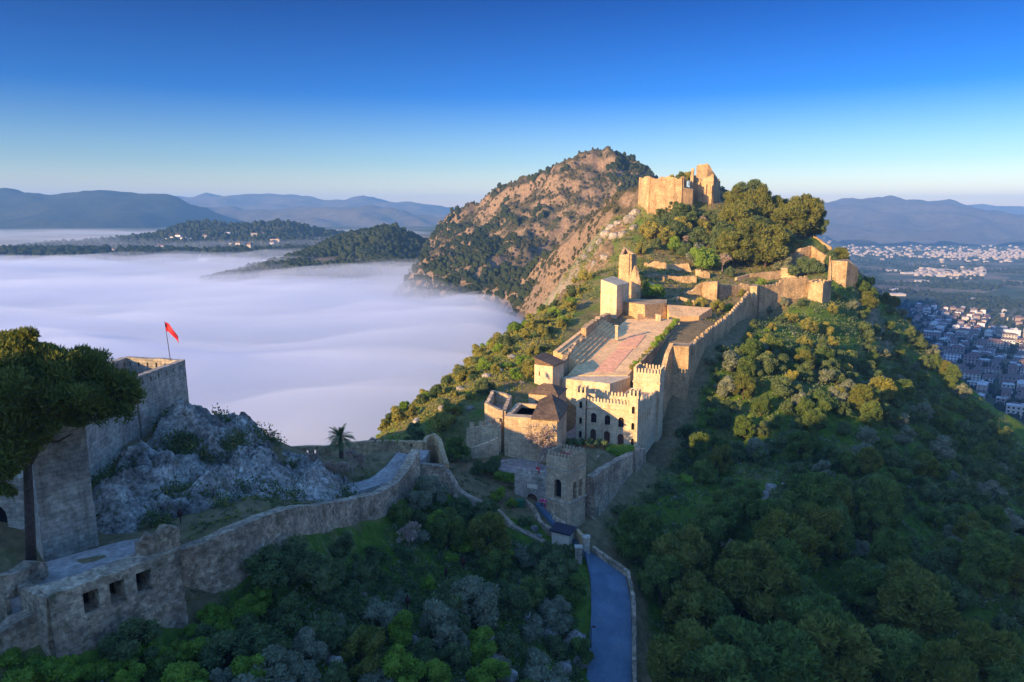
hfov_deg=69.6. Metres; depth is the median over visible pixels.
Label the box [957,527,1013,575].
pine tree
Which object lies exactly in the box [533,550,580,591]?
tree
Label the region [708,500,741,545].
pine tree
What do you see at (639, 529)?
pine tree
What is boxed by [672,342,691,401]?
buttress tower
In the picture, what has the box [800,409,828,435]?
pine tree
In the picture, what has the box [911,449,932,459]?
pine tree
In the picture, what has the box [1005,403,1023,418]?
house
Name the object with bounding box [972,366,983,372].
house
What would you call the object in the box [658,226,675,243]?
holm oak
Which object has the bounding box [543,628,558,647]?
boulder
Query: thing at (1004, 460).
holm oak
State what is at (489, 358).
shrub
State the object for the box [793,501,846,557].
pine tree
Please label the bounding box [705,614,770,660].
pine tree
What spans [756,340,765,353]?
pine tree
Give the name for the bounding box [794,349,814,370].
pine tree
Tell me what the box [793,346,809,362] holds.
pine tree
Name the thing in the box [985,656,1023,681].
pine tree
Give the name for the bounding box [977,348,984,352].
house
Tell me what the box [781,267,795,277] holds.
wall block
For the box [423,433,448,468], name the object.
sentry gate
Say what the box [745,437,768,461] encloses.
holm oak
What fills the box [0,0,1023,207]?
sky
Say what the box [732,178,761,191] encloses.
pine tree
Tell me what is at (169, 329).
flag
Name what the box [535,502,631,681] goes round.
road
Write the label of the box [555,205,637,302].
cliff
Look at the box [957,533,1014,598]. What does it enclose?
pine tree
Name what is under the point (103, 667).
bush
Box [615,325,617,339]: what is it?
stone pillar
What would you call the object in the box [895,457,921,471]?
holm oak
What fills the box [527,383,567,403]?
house
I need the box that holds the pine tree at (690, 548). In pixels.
[651,524,713,581]
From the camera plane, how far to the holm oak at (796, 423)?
150.34 m
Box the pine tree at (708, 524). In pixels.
[691,505,726,560]
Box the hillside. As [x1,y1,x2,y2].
[0,200,1023,681]
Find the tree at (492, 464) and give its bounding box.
[483,455,501,474]
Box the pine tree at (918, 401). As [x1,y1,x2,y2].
[912,398,924,405]
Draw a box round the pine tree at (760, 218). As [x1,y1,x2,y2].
[751,215,771,224]
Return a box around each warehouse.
[890,293,905,295]
[900,272,917,273]
[923,274,945,276]
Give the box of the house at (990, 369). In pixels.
[985,367,997,374]
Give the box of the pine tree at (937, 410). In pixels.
[928,405,941,425]
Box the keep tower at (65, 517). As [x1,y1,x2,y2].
[20,421,98,561]
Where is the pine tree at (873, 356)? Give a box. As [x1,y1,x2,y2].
[865,352,881,366]
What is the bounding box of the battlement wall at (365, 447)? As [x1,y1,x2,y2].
[292,440,423,457]
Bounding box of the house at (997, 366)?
[991,364,1000,370]
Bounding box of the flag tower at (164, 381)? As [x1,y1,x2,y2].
[110,356,188,438]
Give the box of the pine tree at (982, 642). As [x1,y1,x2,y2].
[954,617,1023,681]
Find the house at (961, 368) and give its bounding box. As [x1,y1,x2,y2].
[958,365,968,370]
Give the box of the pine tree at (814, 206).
[787,192,825,237]
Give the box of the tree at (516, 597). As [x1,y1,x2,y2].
[496,583,532,619]
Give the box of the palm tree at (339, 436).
[325,423,354,458]
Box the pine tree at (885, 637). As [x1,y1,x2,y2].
[866,623,920,681]
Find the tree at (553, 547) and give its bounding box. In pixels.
[544,540,564,555]
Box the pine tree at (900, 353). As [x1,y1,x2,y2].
[892,347,906,360]
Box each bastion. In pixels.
[16,524,188,658]
[807,279,831,302]
[831,259,857,287]
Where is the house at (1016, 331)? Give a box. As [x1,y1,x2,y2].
[1003,328,1020,337]
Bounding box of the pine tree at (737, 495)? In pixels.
[711,484,748,527]
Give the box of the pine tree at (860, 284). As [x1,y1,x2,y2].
[856,280,869,292]
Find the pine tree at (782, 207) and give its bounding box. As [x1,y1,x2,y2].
[772,204,794,229]
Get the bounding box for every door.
[528,494,536,500]
[589,428,596,439]
[603,430,610,443]
[617,433,624,444]
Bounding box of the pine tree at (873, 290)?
[868,285,877,296]
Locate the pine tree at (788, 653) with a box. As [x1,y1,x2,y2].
[734,619,832,681]
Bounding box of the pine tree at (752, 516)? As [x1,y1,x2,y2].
[744,496,771,528]
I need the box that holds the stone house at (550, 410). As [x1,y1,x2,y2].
[504,394,568,461]
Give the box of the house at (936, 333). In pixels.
[923,330,940,339]
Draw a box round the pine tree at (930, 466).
[914,453,939,477]
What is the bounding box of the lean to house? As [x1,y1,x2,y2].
[532,352,565,385]
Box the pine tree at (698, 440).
[688,431,710,460]
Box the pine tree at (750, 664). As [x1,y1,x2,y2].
[709,656,757,679]
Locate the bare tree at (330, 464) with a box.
[323,459,349,473]
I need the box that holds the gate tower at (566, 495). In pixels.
[545,444,586,526]
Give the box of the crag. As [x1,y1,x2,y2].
[92,399,351,533]
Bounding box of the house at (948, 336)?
[944,334,950,340]
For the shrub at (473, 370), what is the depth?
162.54 m
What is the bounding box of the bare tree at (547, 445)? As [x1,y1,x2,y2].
[523,422,558,466]
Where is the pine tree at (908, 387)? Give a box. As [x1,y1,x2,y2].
[895,379,915,400]
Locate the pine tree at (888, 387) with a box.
[868,376,897,400]
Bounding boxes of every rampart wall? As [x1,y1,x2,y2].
[0,560,48,621]
[0,609,39,655]
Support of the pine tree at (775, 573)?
on the hillside
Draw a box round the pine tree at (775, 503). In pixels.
[751,497,793,535]
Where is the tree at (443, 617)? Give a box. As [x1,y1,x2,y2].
[419,598,460,647]
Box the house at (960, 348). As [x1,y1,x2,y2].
[949,345,964,356]
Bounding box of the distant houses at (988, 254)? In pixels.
[823,237,1023,276]
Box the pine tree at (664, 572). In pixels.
[636,553,684,605]
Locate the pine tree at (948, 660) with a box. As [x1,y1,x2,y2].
[907,638,979,681]
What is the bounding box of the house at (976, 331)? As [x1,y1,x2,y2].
[971,330,980,334]
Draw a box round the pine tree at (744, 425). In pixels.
[733,414,755,440]
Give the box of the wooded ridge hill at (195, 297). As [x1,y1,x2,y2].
[134,229,420,311]
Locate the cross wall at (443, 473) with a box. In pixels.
[420,462,544,543]
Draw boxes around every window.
[578,417,582,424]
[578,430,582,438]
[590,412,596,423]
[604,414,610,425]
[617,417,624,428]
[630,438,634,446]
[631,406,635,414]
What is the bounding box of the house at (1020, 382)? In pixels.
[1016,379,1023,390]
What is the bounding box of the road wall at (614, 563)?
[592,546,636,681]
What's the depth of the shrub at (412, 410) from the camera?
142.76 m
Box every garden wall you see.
[585,452,632,519]
[630,447,645,472]
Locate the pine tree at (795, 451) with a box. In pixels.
[783,429,814,460]
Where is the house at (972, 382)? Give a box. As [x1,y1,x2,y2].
[967,380,977,385]
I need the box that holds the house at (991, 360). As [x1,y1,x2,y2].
[989,359,1001,363]
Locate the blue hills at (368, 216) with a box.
[200,205,444,226]
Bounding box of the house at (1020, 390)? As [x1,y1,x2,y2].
[1017,387,1023,394]
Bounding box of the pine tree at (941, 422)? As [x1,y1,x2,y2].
[932,416,956,434]
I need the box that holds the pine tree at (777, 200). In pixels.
[767,195,785,223]
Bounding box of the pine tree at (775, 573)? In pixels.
[726,538,804,625]
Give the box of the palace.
[576,363,664,452]
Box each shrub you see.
[377,418,390,430]
[385,412,393,423]
[390,405,406,422]
[398,401,410,410]
[404,426,424,446]
[405,405,417,416]
[406,421,419,428]
[412,398,421,406]
[414,394,428,404]
[419,388,428,394]
[428,384,444,397]
[428,411,447,423]
[429,431,441,437]
[431,413,454,431]
[436,398,446,403]
[440,375,455,386]
[442,401,462,414]
[444,386,453,391]
[449,390,459,396]
[454,365,467,374]
[455,370,470,381]
[463,356,475,364]
[465,392,475,399]
[468,374,477,380]
[470,368,479,374]
[471,356,478,362]
[472,344,478,354]
[473,377,495,395]
[475,347,487,357]
[476,358,492,371]
[484,355,493,362]
[489,332,503,346]
[490,363,500,372]
[491,342,502,352]
[496,331,515,346]
[500,347,507,354]
[500,361,512,369]
[502,345,515,351]
[506,321,522,331]
[507,330,516,334]
[509,367,522,381]
[515,354,528,365]
[519,328,530,337]
[521,359,533,374]
[524,319,539,329]
[526,313,534,318]
[526,345,539,354]
[535,324,548,336]
[538,303,545,310]
[538,316,546,325]
[539,343,548,350]
[543,311,555,317]
[544,326,553,331]
[544,334,552,339]
[547,306,561,316]
[550,300,560,306]
[556,315,568,321]
[556,319,566,325]
[563,300,576,307]
[565,285,577,295]
[567,296,576,307]
[578,269,592,281]
[610,504,626,514]
[629,364,635,372]
[639,560,645,568]
[650,341,657,346]
[654,334,664,340]
[654,480,670,495]
[670,464,680,470]
[678,473,693,486]
[680,440,689,448]
[702,388,712,394]
[703,357,717,364]
[704,418,714,425]
[706,407,714,413]
[709,366,718,371]
[715,344,728,350]
[715,354,724,359]
[719,399,728,404]
[733,347,742,353]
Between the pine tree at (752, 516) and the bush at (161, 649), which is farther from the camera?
the pine tree at (752, 516)
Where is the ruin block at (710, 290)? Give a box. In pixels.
[703,281,718,300]
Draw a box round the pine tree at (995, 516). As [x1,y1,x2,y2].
[979,504,1010,528]
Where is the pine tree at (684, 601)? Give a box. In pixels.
[662,570,726,631]
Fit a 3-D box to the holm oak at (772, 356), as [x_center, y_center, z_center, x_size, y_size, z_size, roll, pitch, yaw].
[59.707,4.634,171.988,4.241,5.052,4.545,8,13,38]
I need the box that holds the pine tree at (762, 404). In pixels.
[750,393,773,415]
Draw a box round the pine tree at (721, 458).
[707,443,733,476]
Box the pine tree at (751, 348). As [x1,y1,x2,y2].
[740,338,760,360]
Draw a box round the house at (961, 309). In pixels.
[956,308,964,313]
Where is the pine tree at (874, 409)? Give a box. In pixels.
[859,400,882,427]
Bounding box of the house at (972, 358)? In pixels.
[964,353,979,364]
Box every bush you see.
[0,646,23,669]
[0,664,38,681]
[21,652,60,678]
[38,653,81,681]
[55,662,96,681]
[88,657,113,680]
[96,616,164,661]
[106,663,146,681]
[110,649,139,672]
[130,640,156,661]
[140,649,176,681]
[145,646,174,668]
[159,659,206,681]
[170,636,196,663]
[182,623,197,642]
[185,622,216,641]
[185,661,211,681]
[187,636,210,661]
[194,628,251,678]
[195,602,227,626]
[208,665,238,681]
[212,614,238,632]
[227,598,258,620]
[228,653,271,680]
[231,612,259,633]
[232,672,268,681]
[237,593,266,615]
[240,622,293,656]
[247,643,303,681]
[252,585,272,609]
[276,591,307,636]
[281,533,323,564]
[284,658,321,681]
[291,626,329,663]
[292,626,316,641]
[307,610,346,648]
[319,553,346,579]
[319,658,349,681]
[328,530,354,558]
[333,613,346,626]
[334,578,369,615]
[342,623,374,645]
[343,557,379,591]
[357,595,399,627]
[357,667,393,681]
[358,644,389,668]
[365,545,382,559]
[386,609,413,646]
[388,499,413,526]
[390,542,412,559]
[391,601,402,610]
[393,589,409,605]
[406,490,432,511]
[408,528,430,542]
[410,509,427,521]
[410,637,434,671]
[416,475,449,503]
[417,575,435,590]
[419,658,450,681]
[421,509,442,530]
[421,619,435,636]
[429,592,445,604]
[434,641,472,670]
[439,575,465,601]
[443,550,459,562]
[444,593,470,633]
[445,627,469,647]
[450,569,470,576]
[454,495,472,518]
[465,657,511,681]
[466,625,498,666]
[467,598,478,619]
[470,460,486,474]
[470,498,500,519]
[477,548,512,577]
[490,486,505,500]
[490,538,513,555]
[491,656,511,681]
[493,631,520,657]
[505,498,518,508]
[511,543,537,568]
[517,515,533,526]
[520,576,547,606]
[520,677,539,681]
[521,622,543,643]
[521,652,570,681]
[525,647,545,661]
[526,540,551,563]
[526,613,542,625]
[537,594,572,634]
[543,584,553,597]
[546,634,568,659]
[552,572,586,603]
[562,543,574,558]
[563,636,594,664]
[564,609,576,634]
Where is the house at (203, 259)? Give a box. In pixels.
[198,257,208,261]
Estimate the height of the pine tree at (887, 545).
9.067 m
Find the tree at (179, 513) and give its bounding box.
[177,509,182,522]
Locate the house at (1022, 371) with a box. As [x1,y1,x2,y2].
[1020,366,1023,374]
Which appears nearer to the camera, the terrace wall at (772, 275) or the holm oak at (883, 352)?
the holm oak at (883, 352)
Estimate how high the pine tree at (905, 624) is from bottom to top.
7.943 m
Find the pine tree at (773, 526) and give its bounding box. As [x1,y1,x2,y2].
[745,508,825,575]
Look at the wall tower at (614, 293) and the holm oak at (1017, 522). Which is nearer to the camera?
the holm oak at (1017, 522)
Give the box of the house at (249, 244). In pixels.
[246,242,252,247]
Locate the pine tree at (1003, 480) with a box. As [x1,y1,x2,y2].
[984,471,1012,501]
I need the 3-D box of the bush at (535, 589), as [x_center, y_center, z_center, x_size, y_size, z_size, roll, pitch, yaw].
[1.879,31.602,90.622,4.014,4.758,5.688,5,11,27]
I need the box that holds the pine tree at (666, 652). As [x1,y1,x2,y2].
[645,617,715,681]
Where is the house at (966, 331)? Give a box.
[956,328,969,336]
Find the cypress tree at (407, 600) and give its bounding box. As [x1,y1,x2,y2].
[405,594,409,608]
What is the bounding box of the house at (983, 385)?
[976,380,988,390]
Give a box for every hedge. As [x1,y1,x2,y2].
[493,471,514,482]
[566,438,615,445]
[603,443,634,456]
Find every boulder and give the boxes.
[324,653,342,668]
[410,634,421,645]
[466,405,473,410]
[482,373,490,377]
[487,651,504,658]
[505,668,517,681]
[523,612,530,620]
[530,525,538,531]
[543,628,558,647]
[556,660,571,676]
[562,629,587,648]
[572,655,589,669]
[587,246,593,254]
[596,238,602,245]
[599,230,609,238]
[600,254,608,259]
[605,223,613,229]
[609,232,617,239]
[618,231,627,237]
[623,215,635,224]
[629,208,639,215]
[629,224,637,230]
[756,490,770,499]
[765,483,776,491]
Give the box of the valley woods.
[9,218,348,252]
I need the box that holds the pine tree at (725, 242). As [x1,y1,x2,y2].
[714,230,752,267]
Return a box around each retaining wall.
[562,337,584,376]
[581,313,610,336]
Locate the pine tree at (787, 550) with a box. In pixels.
[769,537,812,584]
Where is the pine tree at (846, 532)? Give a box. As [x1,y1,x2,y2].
[819,504,856,558]
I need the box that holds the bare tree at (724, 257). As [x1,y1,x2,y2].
[719,253,731,271]
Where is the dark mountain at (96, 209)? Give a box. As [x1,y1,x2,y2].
[0,188,244,229]
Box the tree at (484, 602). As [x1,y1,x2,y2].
[448,575,500,626]
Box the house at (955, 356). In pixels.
[943,351,961,361]
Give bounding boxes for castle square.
[567,319,676,381]
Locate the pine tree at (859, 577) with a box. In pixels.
[837,556,885,613]
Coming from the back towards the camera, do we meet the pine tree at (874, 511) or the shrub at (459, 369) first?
the shrub at (459, 369)
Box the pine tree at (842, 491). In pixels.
[832,479,855,517]
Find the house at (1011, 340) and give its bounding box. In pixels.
[1000,338,1015,344]
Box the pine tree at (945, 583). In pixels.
[936,573,954,606]
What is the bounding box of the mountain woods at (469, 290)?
[392,150,728,320]
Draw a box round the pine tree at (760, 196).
[744,183,774,218]
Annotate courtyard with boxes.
[463,418,577,483]
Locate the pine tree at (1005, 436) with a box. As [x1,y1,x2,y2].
[993,430,1013,449]
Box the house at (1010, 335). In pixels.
[1002,332,1017,338]
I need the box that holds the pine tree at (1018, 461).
[1009,455,1023,472]
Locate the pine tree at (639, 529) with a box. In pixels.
[614,504,665,563]
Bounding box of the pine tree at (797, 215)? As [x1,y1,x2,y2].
[770,205,811,236]
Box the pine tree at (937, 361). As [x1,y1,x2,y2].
[928,353,941,369]
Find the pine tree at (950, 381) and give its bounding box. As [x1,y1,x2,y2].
[943,375,957,390]
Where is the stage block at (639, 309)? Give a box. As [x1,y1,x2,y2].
[623,299,666,320]
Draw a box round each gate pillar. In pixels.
[574,544,582,564]
[582,534,590,554]
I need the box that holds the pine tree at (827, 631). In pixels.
[793,609,883,681]
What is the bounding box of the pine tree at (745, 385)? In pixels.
[732,374,756,399]
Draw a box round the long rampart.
[180,449,420,592]
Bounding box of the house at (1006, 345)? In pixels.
[1004,341,1010,348]
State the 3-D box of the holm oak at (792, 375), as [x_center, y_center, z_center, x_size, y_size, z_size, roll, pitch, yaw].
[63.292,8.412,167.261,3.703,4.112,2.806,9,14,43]
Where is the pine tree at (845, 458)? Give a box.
[837,451,859,475]
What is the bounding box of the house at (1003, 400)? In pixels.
[996,396,1008,404]
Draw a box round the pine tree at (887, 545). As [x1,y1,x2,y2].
[867,527,915,565]
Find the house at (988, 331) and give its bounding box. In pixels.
[984,329,992,334]
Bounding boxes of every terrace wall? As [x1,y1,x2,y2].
[735,270,780,280]
[790,246,826,265]
[812,235,831,250]
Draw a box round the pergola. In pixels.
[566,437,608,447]
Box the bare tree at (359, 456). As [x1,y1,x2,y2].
[338,447,364,472]
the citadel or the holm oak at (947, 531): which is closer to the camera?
the holm oak at (947, 531)
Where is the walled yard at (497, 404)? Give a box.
[484,390,511,449]
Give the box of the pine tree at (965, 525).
[951,510,991,539]
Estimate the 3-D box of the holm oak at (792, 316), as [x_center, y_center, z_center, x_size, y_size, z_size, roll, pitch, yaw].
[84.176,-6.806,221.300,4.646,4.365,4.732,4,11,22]
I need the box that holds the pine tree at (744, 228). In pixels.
[731,218,770,264]
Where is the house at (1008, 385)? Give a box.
[1002,382,1014,388]
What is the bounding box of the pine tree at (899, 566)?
[883,558,941,595]
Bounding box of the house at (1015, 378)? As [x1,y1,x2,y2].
[999,374,1021,383]
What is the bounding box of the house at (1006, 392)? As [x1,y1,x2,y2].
[1001,387,1011,397]
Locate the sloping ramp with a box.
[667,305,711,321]
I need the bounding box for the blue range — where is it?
[176,193,454,216]
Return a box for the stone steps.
[553,319,614,372]
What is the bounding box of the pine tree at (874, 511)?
[853,500,890,542]
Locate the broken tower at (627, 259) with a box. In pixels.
[618,247,636,279]
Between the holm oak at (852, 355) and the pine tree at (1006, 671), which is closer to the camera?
the pine tree at (1006, 671)
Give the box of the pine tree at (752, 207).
[729,198,761,217]
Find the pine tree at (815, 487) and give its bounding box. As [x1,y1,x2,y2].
[781,470,835,508]
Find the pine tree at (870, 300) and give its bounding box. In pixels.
[860,290,878,309]
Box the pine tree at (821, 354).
[812,348,834,367]
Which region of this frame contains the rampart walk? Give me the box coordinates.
[1,538,139,619]
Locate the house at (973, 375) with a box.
[962,369,981,380]
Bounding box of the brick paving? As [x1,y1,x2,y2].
[594,335,645,371]
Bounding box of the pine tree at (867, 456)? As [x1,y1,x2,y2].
[855,446,884,475]
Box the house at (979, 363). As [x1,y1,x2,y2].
[976,361,989,366]
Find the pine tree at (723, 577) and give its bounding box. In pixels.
[711,539,772,616]
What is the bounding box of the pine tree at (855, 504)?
[848,485,857,508]
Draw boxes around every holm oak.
[634,242,646,255]
[638,220,653,233]
[639,275,646,284]
[641,282,666,298]
[643,222,663,238]
[650,238,661,250]
[652,208,665,219]
[654,217,671,226]
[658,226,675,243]
[661,209,676,222]
[664,201,677,211]
[666,236,680,251]
[670,220,686,237]
[672,202,688,217]
[674,216,692,233]
[675,171,686,178]
[675,423,697,439]
[676,241,691,258]
[683,226,710,243]
[683,299,692,305]
[684,171,694,182]
[685,210,698,222]
[685,243,703,266]
[688,205,701,215]
[689,246,715,269]
[692,457,719,482]
[694,296,707,306]
[694,451,717,467]
[697,218,712,228]
[702,210,711,219]
[704,431,729,447]
[705,396,716,407]
[707,248,721,266]
[709,299,724,310]
[710,213,718,225]
[711,409,732,428]
[714,373,721,380]
[716,375,738,396]
[722,350,741,370]
[723,303,733,311]
[723,401,736,413]
[724,266,735,276]
[730,440,749,461]
[738,288,744,295]
[743,332,754,339]
[744,478,763,501]
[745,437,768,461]
[750,319,759,328]
[752,445,770,467]
[754,352,778,373]
[754,363,762,376]
[754,420,770,435]
[755,278,765,284]
[758,379,766,387]
[760,333,769,341]
[764,438,776,452]
[765,351,775,358]
[766,323,776,331]
[768,415,782,426]
[768,487,803,510]
[770,376,779,385]
[771,349,784,357]
[771,376,793,396]
[772,255,792,269]
[773,353,788,371]
[775,428,797,446]
[776,476,790,489]
[777,316,784,321]
[778,400,793,413]
[779,297,788,305]
[783,370,798,382]
[784,312,799,322]
[786,264,799,275]
[786,358,793,364]
[786,362,800,371]
[788,343,812,356]
[789,417,803,430]
[790,383,802,393]
[791,391,808,409]
[792,240,805,248]
[796,256,811,275]
[796,335,812,348]
[796,361,811,380]
[797,298,805,305]
[799,317,818,332]
[801,369,813,381]
[807,257,824,273]
[810,389,840,408]
[812,398,831,413]
[812,460,831,473]
[813,337,828,348]
[814,391,832,406]
[814,444,839,466]
[816,244,829,254]
[818,360,836,370]
[818,368,835,382]
[819,322,834,334]
[820,343,835,353]
[820,358,844,372]
[823,250,838,265]
[826,591,851,612]
[827,302,838,312]
[827,335,838,347]
[827,369,845,384]
[828,384,847,400]
[830,385,845,393]
[833,400,852,417]
[834,291,842,299]
[834,350,851,362]
[834,474,851,485]
[836,420,851,434]
[841,379,855,393]
[843,363,853,372]
[844,371,859,384]
[845,301,858,309]
[845,350,859,367]
[850,539,869,557]
[851,442,873,453]
[853,472,882,492]
[855,425,879,443]
[857,321,873,333]
[857,360,875,373]
[858,310,866,317]
[858,357,867,365]
[859,304,870,314]
[862,330,874,343]
[862,342,876,352]
[863,276,872,284]
[866,369,882,379]
[867,388,881,400]
[871,563,889,593]
[873,326,881,335]
[875,403,902,425]
[876,347,890,356]
[876,366,886,375]
[877,437,894,449]
[879,292,891,302]
[879,399,891,405]
[881,331,889,339]
[881,447,903,466]
[885,320,895,330]
[886,371,897,380]
[886,394,904,407]
[887,466,913,482]
[888,351,895,359]
[890,331,900,341]
[890,413,909,427]
[892,366,904,374]
[893,426,916,444]
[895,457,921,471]
[897,410,909,414]
[898,309,908,316]
[902,366,916,378]
[903,408,929,423]
[904,325,915,335]
[904,495,918,511]
[905,335,914,343]
[907,378,918,387]
[908,402,934,418]
[908,549,924,567]
[911,423,934,440]
[913,337,928,349]
[916,331,923,337]
[917,354,933,368]
[917,482,943,502]
[922,509,947,527]
[922,547,958,574]
[925,344,940,354]
[928,435,955,459]
[929,394,939,402]
[929,537,962,565]
[934,570,980,608]
[935,463,951,479]
[941,535,963,541]
[942,524,954,539]
[943,458,962,475]
[943,470,959,481]
[947,439,958,450]
[952,383,972,398]
[959,463,987,482]
[973,493,994,508]
[974,404,983,411]
[976,481,990,493]
[981,409,994,419]
[982,420,999,435]
[982,480,1008,499]
[987,458,1009,475]
[990,493,1011,508]
[992,612,1017,631]
[995,462,1008,469]
[996,456,1015,469]
[1000,426,1014,436]
[1004,508,1023,530]
[1007,534,1015,545]
[1009,601,1023,625]
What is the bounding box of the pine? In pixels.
[0,325,146,560]
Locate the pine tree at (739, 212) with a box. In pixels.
[717,204,753,226]
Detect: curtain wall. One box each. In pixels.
[85,405,140,480]
[661,343,672,418]
[690,291,750,384]
[757,276,807,317]
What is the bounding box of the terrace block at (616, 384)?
[561,375,629,405]
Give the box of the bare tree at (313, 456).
[302,452,320,461]
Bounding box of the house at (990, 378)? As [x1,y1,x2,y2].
[982,375,994,382]
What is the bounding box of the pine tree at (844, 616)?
[807,604,868,661]
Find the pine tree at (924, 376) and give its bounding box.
[916,371,929,383]
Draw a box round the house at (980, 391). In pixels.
[976,390,987,394]
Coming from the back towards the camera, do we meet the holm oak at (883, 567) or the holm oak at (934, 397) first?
the holm oak at (934, 397)
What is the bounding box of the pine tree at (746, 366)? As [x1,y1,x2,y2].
[736,356,755,375]
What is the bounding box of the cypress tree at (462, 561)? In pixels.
[460,555,465,568]
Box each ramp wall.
[466,418,501,451]
[471,437,498,458]
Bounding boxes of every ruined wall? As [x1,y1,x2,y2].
[623,265,640,298]
[644,261,692,271]
[644,274,696,282]
[668,297,694,304]
[681,283,702,295]
[695,269,710,278]
[718,283,749,299]
[828,256,831,298]
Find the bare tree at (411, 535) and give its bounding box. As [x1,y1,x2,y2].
[396,521,420,550]
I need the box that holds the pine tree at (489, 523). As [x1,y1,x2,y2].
[464,510,512,557]
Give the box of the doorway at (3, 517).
[0,507,7,522]
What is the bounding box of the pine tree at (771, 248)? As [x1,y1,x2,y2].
[744,223,789,267]
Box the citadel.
[638,163,719,213]
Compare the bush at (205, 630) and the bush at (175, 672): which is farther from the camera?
the bush at (205, 630)
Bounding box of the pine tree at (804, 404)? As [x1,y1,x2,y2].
[795,396,814,414]
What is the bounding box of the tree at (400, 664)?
[381,643,426,681]
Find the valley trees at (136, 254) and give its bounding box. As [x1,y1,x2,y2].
[0,243,307,263]
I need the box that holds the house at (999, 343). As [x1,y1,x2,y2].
[984,338,1004,348]
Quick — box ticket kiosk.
[549,522,576,545]
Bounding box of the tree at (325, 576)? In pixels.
[288,549,345,594]
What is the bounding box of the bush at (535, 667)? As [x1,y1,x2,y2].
[521,652,570,681]
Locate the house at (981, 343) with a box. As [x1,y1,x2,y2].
[973,341,987,349]
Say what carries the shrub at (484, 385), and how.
on the hillside
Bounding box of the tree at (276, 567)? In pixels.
[243,543,301,589]
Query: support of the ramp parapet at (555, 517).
on the hillside
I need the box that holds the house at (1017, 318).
[1015,316,1023,320]
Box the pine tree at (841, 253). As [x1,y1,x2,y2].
[828,247,849,266]
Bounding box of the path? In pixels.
[346,449,429,494]
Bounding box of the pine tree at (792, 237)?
[770,229,798,255]
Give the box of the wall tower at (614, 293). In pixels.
[600,276,628,318]
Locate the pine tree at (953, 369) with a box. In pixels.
[942,364,962,382]
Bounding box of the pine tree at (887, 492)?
[854,474,904,530]
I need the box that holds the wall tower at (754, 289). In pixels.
[750,284,758,318]
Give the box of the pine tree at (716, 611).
[693,590,733,629]
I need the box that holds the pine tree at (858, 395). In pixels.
[846,383,877,409]
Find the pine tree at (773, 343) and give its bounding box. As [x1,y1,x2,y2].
[764,335,789,353]
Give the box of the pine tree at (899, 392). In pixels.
[893,383,904,406]
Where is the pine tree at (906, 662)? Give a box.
[878,635,937,681]
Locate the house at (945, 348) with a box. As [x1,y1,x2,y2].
[942,346,949,350]
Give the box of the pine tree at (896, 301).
[889,296,900,306]
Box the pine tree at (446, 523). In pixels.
[429,506,465,549]
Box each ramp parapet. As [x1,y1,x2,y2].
[525,500,551,536]
[550,508,566,523]
[569,524,582,545]
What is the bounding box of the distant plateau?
[970,204,1023,214]
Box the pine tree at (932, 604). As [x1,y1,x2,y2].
[873,570,963,642]
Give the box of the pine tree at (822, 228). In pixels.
[805,211,829,235]
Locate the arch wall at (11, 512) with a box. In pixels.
[0,474,24,529]
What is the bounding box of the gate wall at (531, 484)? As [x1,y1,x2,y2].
[515,467,545,502]
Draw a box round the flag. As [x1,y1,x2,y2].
[164,321,178,359]
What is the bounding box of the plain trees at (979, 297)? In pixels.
[833,245,1023,306]
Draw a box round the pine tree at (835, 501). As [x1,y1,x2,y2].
[826,496,853,537]
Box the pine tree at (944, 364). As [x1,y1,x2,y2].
[939,360,952,373]
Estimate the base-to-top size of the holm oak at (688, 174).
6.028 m
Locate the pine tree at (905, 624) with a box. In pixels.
[889,596,932,637]
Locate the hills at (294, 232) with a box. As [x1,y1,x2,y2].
[110,223,336,245]
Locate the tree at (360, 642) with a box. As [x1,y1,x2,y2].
[337,624,386,676]
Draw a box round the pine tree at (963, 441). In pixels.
[952,433,967,451]
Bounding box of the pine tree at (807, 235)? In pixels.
[796,230,816,236]
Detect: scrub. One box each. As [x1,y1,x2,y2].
[91,398,367,530]
[91,410,369,529]
[377,279,586,446]
[380,292,581,437]
[408,146,720,323]
[538,204,653,312]
[539,206,656,311]
[563,213,626,284]
[563,215,625,284]
[626,203,801,321]
[637,202,800,321]
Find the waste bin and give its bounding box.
[516,498,524,507]
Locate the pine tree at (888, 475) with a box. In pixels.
[879,472,901,489]
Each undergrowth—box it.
[75,495,588,681]
[96,501,580,681]
[180,470,375,611]
[185,458,389,600]
[448,451,512,513]
[603,246,1023,678]
[605,327,771,561]
[609,244,1020,629]
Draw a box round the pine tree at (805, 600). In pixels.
[761,572,842,627]
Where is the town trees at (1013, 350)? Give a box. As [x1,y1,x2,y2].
[896,297,1023,419]
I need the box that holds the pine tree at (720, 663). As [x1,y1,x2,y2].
[671,641,756,681]
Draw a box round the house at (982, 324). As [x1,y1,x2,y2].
[977,321,985,326]
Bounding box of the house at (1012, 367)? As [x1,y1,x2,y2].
[1008,363,1017,373]
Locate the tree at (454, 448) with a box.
[444,435,469,461]
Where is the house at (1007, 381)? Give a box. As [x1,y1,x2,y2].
[1001,379,1014,386]
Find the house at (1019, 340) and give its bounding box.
[1016,338,1023,342]
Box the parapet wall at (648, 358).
[639,324,680,367]
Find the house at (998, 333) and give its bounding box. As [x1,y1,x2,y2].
[995,331,1002,337]
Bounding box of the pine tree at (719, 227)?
[710,220,735,252]
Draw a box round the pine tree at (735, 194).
[723,186,745,204]
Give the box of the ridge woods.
[198,222,427,290]
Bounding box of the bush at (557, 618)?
[537,594,572,634]
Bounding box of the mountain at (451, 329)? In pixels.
[367,146,722,390]
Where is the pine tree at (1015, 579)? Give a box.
[993,552,1023,597]

